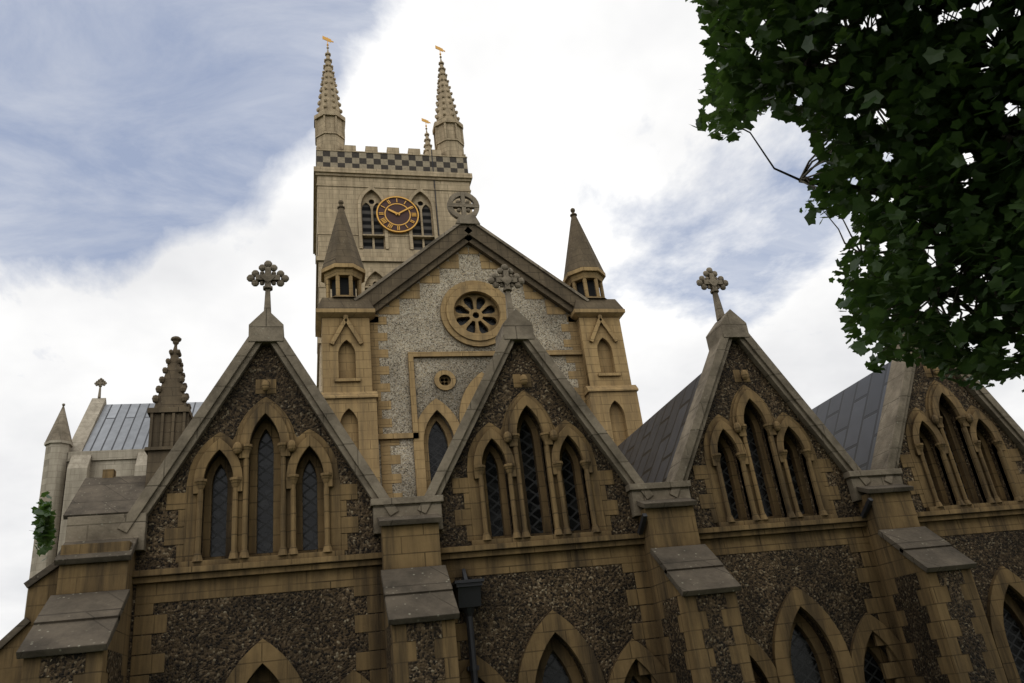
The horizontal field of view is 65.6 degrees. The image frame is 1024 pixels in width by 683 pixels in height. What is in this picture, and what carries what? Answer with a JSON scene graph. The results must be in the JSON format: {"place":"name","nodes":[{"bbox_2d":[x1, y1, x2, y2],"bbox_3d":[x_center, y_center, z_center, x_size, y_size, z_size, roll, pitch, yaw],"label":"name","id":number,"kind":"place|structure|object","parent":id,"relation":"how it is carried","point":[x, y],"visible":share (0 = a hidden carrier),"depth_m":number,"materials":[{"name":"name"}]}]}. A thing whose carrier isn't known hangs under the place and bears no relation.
{"place":"outdoors","nodes":[
{"label":"outdoors","id":0,"kind":"place"},
{"bbox_2d":[24,378,202,617],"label":"transept","id":1,"kind":"structure","parent":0,"point":[111,436],"depth_m":44.52,"materials":[{"name":"stone"}]},
{"bbox_2d":[144,336,192,486],"bbox_3d":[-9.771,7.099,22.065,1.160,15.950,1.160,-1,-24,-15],"label":"pinnacle","id":2,"kind":"object","parent":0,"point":[170,415],"visible":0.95,"depth_m":23.70,"materials":[{"name":"brown stone"}]},
{"bbox_2d":[313,36,472,392],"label":"central tower","id":3,"kind":"structure","parent":0,"point":[427,183],"depth_m":55.82,"materials":[{"name":"beige stone"}]},
{"bbox_2d":[376,196,418,233],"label":"tower clock","id":4,"kind":"object","parent":3,"relation":"attached to","point":[394,231],"visible":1,"depth_m":54.63,"materials":[{"name":"gold metal"}]},
{"bbox_2d":[315,192,642,497],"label":"choir east gable","id":5,"kind":"structure","parent":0,"point":[408,348],"depth_m":26.85,"materials":[{"name":"beige stone"}]},
{"bbox_2d":[0,0,1023,639],"label":"sky","id":6,"kind":"structure","parent":0,"point":[155,154],"materials":[{"name":"white"}]},
{"label":"ground","id":7,"kind":"structure","parent":0,"visible":0},
{"bbox_2d":[0,469,115,682],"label":"corner buttress","id":8,"kind":"structure","parent":7,"relation":"on","point":[41,591],"depth_m":12.56,"materials":[{"name":"beige stone"}]},
{"bbox_2d":[0,475,145,649],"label":"corner buttress caps","id":9,"kind":"object","parent":8,"relation":"attached to","point":[105,496],"visible":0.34,"depth_m":21.85,"materials":[{"name":"stone"}]},
{"bbox_2d":[16,260,1023,682],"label":"church facade","id":10,"kind":"structure","parent":7,"relation":"on","point":[266,528],"depth_m":14.89,"materials":[{"name":"beige stone"}]},
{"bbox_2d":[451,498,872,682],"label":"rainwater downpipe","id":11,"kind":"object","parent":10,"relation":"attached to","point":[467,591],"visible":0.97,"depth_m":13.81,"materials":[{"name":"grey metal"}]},
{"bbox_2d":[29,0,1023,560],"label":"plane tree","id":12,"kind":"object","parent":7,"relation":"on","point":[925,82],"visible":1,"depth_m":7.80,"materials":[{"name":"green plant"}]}
]}

